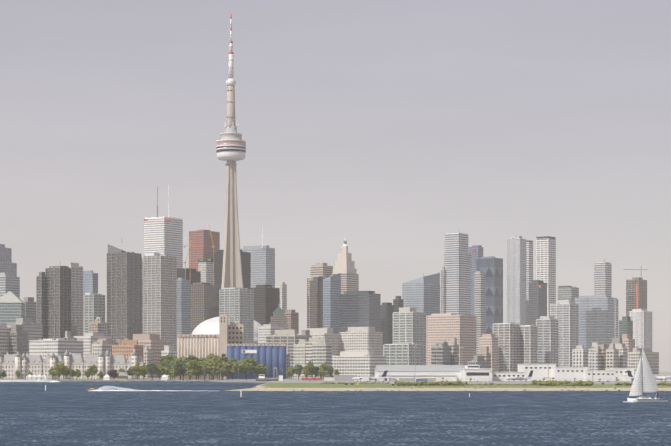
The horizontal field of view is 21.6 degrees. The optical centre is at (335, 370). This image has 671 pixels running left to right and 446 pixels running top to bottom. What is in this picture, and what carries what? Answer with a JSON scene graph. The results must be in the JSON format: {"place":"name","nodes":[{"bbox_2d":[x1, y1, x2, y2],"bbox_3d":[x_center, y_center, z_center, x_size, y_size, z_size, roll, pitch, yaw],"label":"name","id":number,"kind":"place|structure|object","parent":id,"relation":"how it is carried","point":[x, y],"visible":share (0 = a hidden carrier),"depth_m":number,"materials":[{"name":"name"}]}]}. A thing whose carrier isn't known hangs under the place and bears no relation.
{"place":"outdoors","nodes":[
{"label":"outdoors","id":0,"kind":"place"},
{"bbox_2d":[0,262,16,276],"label":"glass tower","id":1,"kind":"structure","parent":0,"point":[7,267],"depth_m":2503.02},
{"bbox_2d":[0,244,11,262],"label":"skyscraper","id":2,"kind":"structure","parent":1,"relation":"on","point":[5,254],"depth_m":2501.59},
{"bbox_2d":[0,291,25,327],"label":"pyramid roof building","id":3,"kind":"structure","parent":0,"point":[12,307],"depth_m":1989.63,"materials":[{"name":"glass"}]},
{"bbox_2d":[0,382,670,445],"bbox_3d":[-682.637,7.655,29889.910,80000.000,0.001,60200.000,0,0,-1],"label":"lake water","id":4,"kind":"structure","parent":0,"point":[78,414],"depth_m":288.65,"materials":[{"name":"liquid"}]},
{"bbox_2d":[0,365,53,381],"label":"marina boats","id":5,"kind":"object","parent":4,"relation":"on","point":[27,380],"visible":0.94,"depth_m":1208.41,"materials":[{"name":"white"}]},
{"bbox_2d":[225,383,670,390],"bbox_3d":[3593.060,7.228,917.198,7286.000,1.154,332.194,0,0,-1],"label":"spit sand","id":6,"kind":"structure","parent":4,"relation":"on","point":[260,388],"depth_m":677.56,"materials":[{"name":"sand"}]},
{"bbox_2d":[627,345,667,401],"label":"sailboat","id":7,"kind":"object","parent":4,"relation":"on","point":[644,381],"visible":0.98,"depth_m":427.34,"materials":[{"name":"white"}]},
{"bbox_2d":[0,0,670,370],"label":"sky","id":8,"kind":"structure","parent":0,"point":[387,129],"materials":[{"name":"grey"}]},
{"bbox_2d":[1,371,670,387],"bbox_3d":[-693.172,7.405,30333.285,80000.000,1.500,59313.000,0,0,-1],"label":"ground","id":9,"kind":"structure","parent":0,"point":[293,380],"depth_m":1097.65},
{"bbox_2d":[0,273,19,297],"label":"skyscraper","id":10,"kind":"structure","parent":9,"relation":"on","point":[9,282],"depth_m":2345.63,"materials":[{"name":"glass"}]},
{"bbox_2d":[0,324,28,357],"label":"building","id":11,"kind":"structure","parent":9,"relation":"on","point":[18,338],"depth_m":1555.06,"materials":[{"name":"concrete"}]},
{"bbox_2d":[7,318,42,353],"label":"building","id":12,"kind":"structure","parent":9,"relation":"on","point":[34,331],"depth_m":1753.05,"materials":[{"name":"concrete"}]},
{"bbox_2d":[23,297,35,323],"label":"building","id":13,"kind":"structure","parent":9,"relation":"on","point":[30,308],"depth_m":2047.65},
{"bbox_2d":[29,338,82,360],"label":"building","id":14,"kind":"structure","parent":9,"relation":"on","point":[45,347],"depth_m":1503.36,"materials":[{"name":"concrete"}]},
{"bbox_2d":[45,266,70,338],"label":"skyscraper","id":15,"kind":"structure","parent":9,"relation":"on","point":[58,301],"depth_m":1897.48,"materials":[{"name":"concrete"}]},
{"bbox_2d":[36,272,45,338],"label":"skyscraper","id":16,"kind":"structure","parent":15,"relation":"attached to","point":[41,298],"depth_m":1898.52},
{"bbox_2d":[0,368,124,379],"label":"trees","id":17,"kind":"object","parent":9,"relation":"on","point":[79,374],"visible":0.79,"depth_m":1326.47,"materials":[{"name":"green plant"}]},
{"bbox_2d":[0,348,144,378],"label":"chateau condos","id":18,"kind":"structure","parent":9,"relation":"on","point":[11,364],"depth_m":1379.67,"materials":[{"name":"stone"}]},
{"bbox_2d":[69,262,82,335],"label":"skyscraper","id":19,"kind":"structure","parent":9,"relation":"on","point":[76,294],"depth_m":2100.30,"materials":[{"name":"concrete"}]},
{"bbox_2d":[0,362,157,379],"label":"shore trees","id":20,"kind":"object","parent":9,"relation":"on","point":[149,366],"visible":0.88,"depth_m":1301.08,"materials":[{"name":"green plant"}]},
{"bbox_2d":[83,270,97,335],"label":"skyscraper","id":21,"kind":"structure","parent":9,"relation":"on","point":[90,281],"depth_m":2996.40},
{"bbox_2d":[74,333,111,360],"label":"building","id":22,"kind":"structure","parent":9,"relation":"on","point":[88,339],"depth_m":1697.23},
{"bbox_2d":[84,293,104,332],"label":"building","id":23,"kind":"structure","parent":9,"relation":"on","point":[94,305],"depth_m":1996.76,"materials":[{"name":"concrete"}]},
{"bbox_2d":[89,319,106,335],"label":"building","id":24,"kind":"structure","parent":9,"relation":"on","point":[94,327],"depth_m":1988.78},
{"bbox_2d":[91,340,112,354],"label":"building","id":25,"kind":"structure","parent":9,"relation":"on","point":[99,345],"depth_m":1602.51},
{"bbox_2d":[48,362,162,379],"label":"shore trees","id":26,"kind":"object","parent":9,"relation":"on","point":[59,369],"visible":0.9,"depth_m":1293.73,"materials":[{"name":"green plant"}]},
{"bbox_2d":[107,244,141,341],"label":"skyscraper","id":27,"kind":"structure","parent":9,"relation":"on","point":[124,288],"depth_m":1901.14,"materials":[{"name":"concrete"}]},
{"bbox_2d":[112,340,143,360],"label":"brick block","id":28,"kind":"structure","parent":9,"relation":"on","point":[126,348],"depth_m":1501.83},
{"bbox_2d":[141,257,142,333],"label":"skyscraper","id":29,"kind":"structure","parent":9,"relation":"on","point":[142,296],"depth_m":2298.34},
{"bbox_2d":[143,347,152,377],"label":"building","id":30,"kind":"structure","parent":9,"relation":"on","point":[147,356],"depth_m":1625.51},
{"bbox_2d":[133,334,169,377],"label":"tan block","id":31,"kind":"structure","parent":9,"relation":"on","point":[155,344],"depth_m":1642.47,"materials":[{"name":"concrete"}]},
{"bbox_2d":[143,253,176,350],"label":"skyscraper","id":32,"kind":"structure","parent":9,"relation":"on","point":[159,294],"depth_m":2202.97,"materials":[{"name":"concrete"}]},
{"bbox_2d":[144,217,182,268],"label":"skyscraper","id":33,"kind":"structure","parent":9,"relation":"on","point":[163,236],"depth_m":3308.77,"materials":[{"name":"concrete"}]},
{"bbox_2d":[161,345,176,377],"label":"building","id":34,"kind":"structure","parent":9,"relation":"on","point":[169,350],"depth_m":1598.78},
{"bbox_2d":[177,278,190,333],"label":"skyscraper","id":35,"kind":"structure","parent":9,"relation":"on","point":[183,305],"depth_m":2398.43,"materials":[{"name":"glass"}]},
{"bbox_2d":[177,268,200,284],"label":"building","id":36,"kind":"structure","parent":9,"relation":"on","point":[193,275],"depth_m":3005.79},
{"bbox_2d":[157,353,232,379],"bbox_3d":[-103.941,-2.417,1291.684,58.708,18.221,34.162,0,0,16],"label":"park trees","id":37,"kind":"object","parent":9,"relation":"on","point":[212,365],"visible":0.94,"depth_m":1287.95,"materials":[{"name":"green plant"}]},
{"bbox_2d":[189,230,219,270],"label":"skyscraper","id":38,"kind":"structure","parent":9,"relation":"on","point":[204,239],"depth_m":3505.82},
{"bbox_2d":[191,282,219,333],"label":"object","id":39,"kind":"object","parent":9,"relation":"on","point":[204,301],"visible":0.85,"depth_m":2803.41,"materials":[{"name":"concrete"}]},
{"bbox_2d":[198,259,213,284],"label":"skyscraper","id":40,"kind":"structure","parent":9,"relation":"on","point":[206,267],"depth_m":3099.13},
{"bbox_2d":[177,314,243,378],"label":"grain silos","id":41,"kind":"object","parent":9,"relation":"on","point":[203,345],"visible":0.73,"depth_m":1445.63,"materials":[{"name":"concrete"}]},
{"bbox_2d":[192,316,261,343],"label":"stadium dome","id":42,"kind":"structure","parent":9,"relation":"on","point":[210,326],"depth_m":2574.60,"materials":[{"name":"grey"}]},
{"bbox_2d":[216,14,245,287],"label":"communications tower","id":43,"kind":"structure","parent":9,"relation":"on","point":[230,146],"depth_m":2687.90,"materials":[{"name":"concrete"}]},
{"bbox_2d":[212,250,250,288],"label":"skyscraper","id":44,"kind":"structure","parent":9,"relation":"on","point":[217,257],"depth_m":3218.72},
{"bbox_2d":[219,287,253,343],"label":"building","id":45,"kind":"structure","parent":9,"relation":"on","point":[236,304],"depth_m":2306.51,"materials":[{"name":"concrete"}]},
{"bbox_2d":[222,356,262,379],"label":"trees","id":46,"kind":"object","parent":9,"relation":"on","point":[244,365],"visible":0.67,"depth_m":1279.63,"materials":[{"name":"green plant"}]},
{"bbox_2d":[220,363,266,379],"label":"trees","id":47,"kind":"object","parent":9,"relation":"on","point":[262,371],"visible":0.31,"depth_m":1292.09,"materials":[{"name":"green plant"}]},
{"bbox_2d":[227,344,285,378],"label":"wrapped silos","id":48,"kind":"object","parent":9,"relation":"on","point":[270,356],"visible":0.75,"depth_m":1426.91,"materials":[{"name":"concrete"}]},
{"bbox_2d":[240,245,274,287],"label":"skyscraper","id":49,"kind":"structure","parent":9,"relation":"on","point":[262,265],"depth_m":3307.55,"materials":[{"name":"glass"}]},
{"bbox_2d":[249,284,279,325],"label":"dark building","id":50,"kind":"structure","parent":9,"relation":"on","point":[266,299],"depth_m":2904.81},
{"bbox_2d":[256,368,282,380],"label":"ferry","id":51,"kind":"object","parent":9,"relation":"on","point":[261,377],"visible":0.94,"depth_m":1162.35,"materials":[{"name":"grey"}]},
{"bbox_2d":[258,324,282,343],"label":"building","id":52,"kind":"structure","parent":9,"relation":"on","point":[264,330],"depth_m":2504.05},
{"bbox_2d":[269,304,288,329],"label":"building","id":53,"kind":"structure","parent":9,"relation":"on","point":[279,317],"depth_m":2748.38,"materials":[{"name":"stone"}]},
{"bbox_2d":[277,282,286,311],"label":"building","id":54,"kind":"structure","parent":9,"relation":"on","point":[282,286],"depth_m":2999.61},
{"bbox_2d":[266,329,305,377],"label":"building","id":55,"kind":"structure","parent":9,"relation":"on","point":[289,338],"depth_m":1705.82,"materials":[{"name":"concrete"}]},
{"bbox_2d":[285,310,298,333],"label":"brown office","id":56,"kind":"structure","parent":9,"relation":"on","point":[292,318],"depth_m":2852.92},
{"bbox_2d":[293,339,307,377],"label":"building","id":57,"kind":"structure","parent":9,"relation":"on","point":[299,353],"depth_m":1640.84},
{"bbox_2d":[286,362,339,379],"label":"trees","id":58,"kind":"object","parent":9,"relation":"on","point":[307,370],"visible":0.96,"depth_m":1326.04,"materials":[{"name":"green plant"}]},
{"bbox_2d":[294,360,333,379],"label":"trees","id":59,"kind":"object","parent":9,"relation":"on","point":[315,369],"visible":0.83,"depth_m":1335.77,"materials":[{"name":"green plant"}]},
{"bbox_2d":[305,338,326,377],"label":"building","id":60,"kind":"structure","parent":9,"relation":"on","point":[308,351],"depth_m":1622.30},
{"bbox_2d":[310,277,322,327],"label":"skyscraper","id":61,"kind":"structure","parent":9,"relation":"on","point":[316,302],"depth_m":2922.44,"materials":[{"name":"concrete"}]},
{"bbox_2d":[307,276,325,327],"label":"building","id":62,"kind":"structure","parent":9,"relation":"on","point":[308,300],"depth_m":3361.64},
{"bbox_2d":[297,328,339,355],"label":"building","id":63,"kind":"structure","parent":9,"relation":"on","point":[330,336],"depth_m":1914.56,"materials":[{"name":"concrete"}]},
{"bbox_2d":[310,263,332,277],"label":"building","id":64,"kind":"structure","parent":9,"relation":"on","point":[321,269],"depth_m":3429.03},
{"bbox_2d":[312,338,331,377],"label":"building","id":65,"kind":"structure","parent":9,"relation":"on","point":[321,351],"depth_m":1584.96,"materials":[{"name":"concrete"}]},
{"bbox_2d":[0,379,662,390],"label":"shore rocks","id":66,"kind":"object","parent":9,"relation":"on","point":[314,387],"visible":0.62,"depth_m":697.58,"materials":[{"name":"stone"}]},
{"bbox_2d":[323,273,340,333],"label":"skyscraper","id":67,"kind":"structure","parent":9,"relation":"on","point":[331,288],"depth_m":2904.76,"materials":[{"name":"glass"}]},
{"bbox_2d":[331,242,358,293],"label":"stepped tower","id":68,"kind":"structure","parent":9,"relation":"on","point":[345,266],"depth_m":3416.49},
{"bbox_2d":[332,351,385,376],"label":"building","id":69,"kind":"structure","parent":9,"relation":"on","point":[357,363],"depth_m":1661.42,"materials":[{"name":"concrete"}]},
{"bbox_2d":[339,291,380,331],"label":"dark office","id":70,"kind":"structure","parent":9,"relation":"on","point":[359,308],"depth_m":2715.64,"materials":[{"name":"glass"}]},
{"bbox_2d":[339,327,382,355],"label":"apartment building","id":71,"kind":"structure","parent":9,"relation":"on","point":[358,338],"depth_m":1916.24,"materials":[{"name":"concrete"}]},
{"bbox_2d":[352,370,387,380],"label":"aircraft","id":72,"kind":"object","parent":9,"relation":"on","point":[383,376],"visible":0.73,"depth_m":1099.09,"materials":[{"name":"white"}]},
{"bbox_2d":[381,302,393,344],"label":"building","id":73,"kind":"structure","parent":9,"relation":"on","point":[387,309],"depth_m":2904.92,"materials":[{"name":"concrete"}]},
{"bbox_2d":[393,296,403,311],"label":"high-rise building","id":74,"kind":"structure","parent":9,"relation":"on","point":[398,302],"depth_m":2955.27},
{"bbox_2d":[383,343,422,364],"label":"apartment building","id":75,"kind":"structure","parent":9,"relation":"on","point":[403,354],"depth_m":1809.31,"materials":[{"name":"concrete"}]},
{"bbox_2d":[393,307,425,364],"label":"high-rise building","id":76,"kind":"structure","parent":9,"relation":"on","point":[409,324],"depth_m":2110.48,"materials":[{"name":"concrete"}]},
{"bbox_2d":[402,273,439,314],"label":"office building","id":77,"kind":"structure","parent":9,"relation":"on","point":[421,294],"depth_m":3117.90,"materials":[{"name":"glass"}]},
{"bbox_2d":[394,380,467,385],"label":"bushes","id":78,"kind":"object","parent":9,"relation":"on","point":[426,383],"visible":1,"depth_m":790.71,"materials":[{"name":"green plant"}]},
{"bbox_2d":[431,342,450,364],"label":"building","id":79,"kind":"structure","parent":9,"relation":"on","point":[440,353],"depth_m":1529.03,"materials":[{"name":"concrete"}]},
{"bbox_2d":[441,267,445,313],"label":"skyscraper","id":80,"kind":"structure","parent":9,"relation":"on","point":[443,290],"depth_m":3405.65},
{"bbox_2d":[426,313,475,364],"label":"pink block","id":81,"kind":"structure","parent":9,"relation":"on","point":[461,328],"depth_m":2016.38,"materials":[{"name":"concrete"}]},
{"bbox_2d":[448,338,458,364],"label":"building","id":82,"kind":"structure","parent":9,"relation":"on","point":[453,344],"depth_m":1546.54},
{"bbox_2d":[445,233,467,314],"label":"skyscraper","id":83,"kind":"structure","parent":9,"relation":"on","point":[456,244],"depth_m":3613.11,"materials":[{"name":"glass"}]},
{"bbox_2d":[444,252,470,314],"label":"skyscraper","id":84,"kind":"structure","parent":9,"relation":"on","point":[465,283],"depth_m":3625.42,"materials":[{"name":"glass"}]},
{"bbox_2d":[469,245,482,314],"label":"skyscraper","id":85,"kind":"structure","parent":9,"relation":"on","point":[478,253],"depth_m":4014.80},
{"bbox_2d":[468,355,487,367],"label":"building","id":86,"kind":"structure","parent":9,"relation":"on","point":[479,360],"depth_m":1530.49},
{"bbox_2d":[474,271,485,354],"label":"skyscraper","id":87,"kind":"structure","parent":9,"relation":"on","point":[480,295],"depth_m":3009.05,"materials":[{"name":"concrete"}]},
{"bbox_2d":[477,346,490,367],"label":"building","id":88,"kind":"structure","parent":9,"relation":"on","point":[484,352],"depth_m":1607.46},
{"bbox_2d":[479,334,498,371],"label":"pink block","id":89,"kind":"structure","parent":9,"relation":"on","point":[490,341],"depth_m":1957.59,"materials":[{"name":"concrete"}]},
{"bbox_2d":[476,256,502,333],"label":"skyscraper","id":90,"kind":"structure","parent":9,"relation":"on","point":[491,267],"depth_m":3816.12,"materials":[{"name":"blue glass"}]},
{"bbox_2d":[324,364,670,380],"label":"airport buildings","id":91,"kind":"structure","parent":9,"relation":"on","point":[437,372],"depth_m":1152.48,"materials":[{"name":"grey"}]},
{"bbox_2d":[493,322,518,371],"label":"condo","id":92,"kind":"structure","parent":9,"relation":"on","point":[507,334],"depth_m":2058.74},
{"bbox_2d":[345,347,670,384],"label":"airport apron clutter","id":93,"kind":"object","parent":9,"relation":"on","point":[525,380],"visible":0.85,"depth_m":1091.05,"materials":[{"name":"grey"}]},
{"bbox_2d":[506,236,525,325],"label":"tower","id":94,"kind":"structure","parent":9,"relation":"on","point":[515,279],"depth_m":3516.81,"materials":[{"name":"concrete"}]},
{"bbox_2d":[505,370,532,380],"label":"aircraft","id":95,"kind":"object","parent":9,"relation":"on","point":[519,378],"visible":0.98,"depth_m":1099.89,"materials":[{"name":"white"}]},
{"bbox_2d":[519,324,536,363],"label":"condo","id":96,"kind":"structure","parent":9,"relation":"on","point":[527,344],"depth_m":2068.52,"materials":[{"name":"concrete"}]},
{"bbox_2d":[526,240,532,324],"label":"tower","id":97,"kind":"structure","parent":9,"relation":"on","point":[529,261],"depth_m":3911.58,"materials":[{"name":"concrete"}]},
{"bbox_2d":[529,280,546,325],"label":"building","id":98,"kind":"structure","parent":9,"relation":"on","point":[537,302],"depth_m":3014.04,"materials":[{"name":"glass"}]},
{"bbox_2d":[536,236,555,315],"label":"tower","id":99,"kind":"structure","parent":9,"relation":"on","point":[545,259],"depth_m":3718.39,"materials":[{"name":"concrete"}]},
{"bbox_2d":[536,316,558,366],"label":"condo","id":100,"kind":"structure","parent":9,"relation":"on","point":[547,331],"depth_m":2110.82,"materials":[{"name":"concrete"}]},
{"bbox_2d":[531,380,593,385],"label":"bushes","id":101,"kind":"object","parent":9,"relation":"on","point":[565,383],"visible":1,"depth_m":783.79,"materials":[{"name":"green plant"}]},
{"bbox_2d":[550,300,578,366],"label":"condo","id":102,"kind":"structure","parent":9,"relation":"on","point":[565,313],"depth_m":2312.02,"materials":[{"name":"concrete"}]},
{"bbox_2d":[557,286,578,302],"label":"building","id":103,"kind":"structure","parent":9,"relation":"on","point":[568,293],"depth_m":3217.32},
{"bbox_2d":[572,345,587,366],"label":"building","id":104,"kind":"structure","parent":9,"relation":"on","point":[579,355],"depth_m":1531.45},
{"bbox_2d":[574,295,613,348],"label":"office building","id":105,"kind":"structure","parent":9,"relation":"on","point":[604,302],"depth_m":2624.02,"materials":[{"name":"glass"}]},
{"bbox_2d":[586,307,607,348],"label":"building","id":106,"kind":"structure","parent":105,"relation":"attached to","point":[596,324],"depth_m":2618.29,"materials":[{"name":"glass"}]},
{"bbox_2d":[614,298,618,337],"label":"building","id":107,"kind":"structure","parent":105,"relation":"attached to","point":[615,317],"depth_m":3825.44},
{"bbox_2d":[588,346,601,369],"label":"building","id":108,"kind":"structure","parent":9,"relation":"on","point":[597,358],"depth_m":1595.48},
{"bbox_2d":[599,344,607,369],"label":"building","id":109,"kind":"structure","parent":9,"relation":"on","point":[603,347],"depth_m":1598.94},
{"bbox_2d":[606,343,618,367],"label":"building","id":110,"kind":"structure","parent":9,"relation":"on","point":[612,356],"depth_m":1540.89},
{"bbox_2d":[615,344,627,367],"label":"building","id":111,"kind":"structure","parent":9,"relation":"on","point":[623,357],"depth_m":1554.44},
{"bbox_2d":[619,316,632,338],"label":"building","id":112,"kind":"structure","parent":9,"relation":"on","point":[625,324],"depth_m":2212.14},
{"bbox_2d":[622,334,634,351],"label":"building","id":113,"kind":"structure","parent":9,"relation":"on","point":[628,342],"depth_m":2010.72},
{"bbox_2d":[626,277,646,315],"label":"high-rise building","id":114,"kind":"structure","parent":9,"relation":"on","point":[631,294],"depth_m":3321.81,"materials":[{"name":"concrete"}]},
{"bbox_2d":[628,348,658,374],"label":"building","id":115,"kind":"structure","parent":9,"relation":"on","point":[634,358],"depth_m":1721.36,"materials":[{"name":"concrete"}]},
{"bbox_2d":[144,185,647,308],"bbox_3d":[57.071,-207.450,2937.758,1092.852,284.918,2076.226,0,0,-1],"label":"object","id":116,"kind":"object","parent":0,"point":[345,242],"visible":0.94,"depth_m":3277.97,"materials":[{"name":"silver metal"}]},
{"bbox_2d":[260,383,670,387],"bbox_3d":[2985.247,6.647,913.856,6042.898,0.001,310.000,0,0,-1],"label":"airfield grass","id":117,"kind":"structure","parent":0,"point":[300,385],"depth_m":746.50,"materials":[{"name":"plant"}]},
{"bbox_2d":[594,262,611,296],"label":"tower","id":118,"kind":"structure","parent":0,"point":[602,278],"depth_m":3821.82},
{"bbox_2d":[629,309,651,350],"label":"white tower","id":119,"kind":"structure","parent":0,"point":[641,319],"depth_m":2414.97,"materials":[{"name":"concrete"}]},
{"label":"shore park grass","id":120,"kind":"object","parent":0,"visible":0},
{"bbox_2d":[26,374,167,379],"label":"shore tents","id":121,"kind":"object","parent":120,"relation":"on","point":[105,377],"visible":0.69,"depth_m":1268.86,"materials":[{"name":"white"}]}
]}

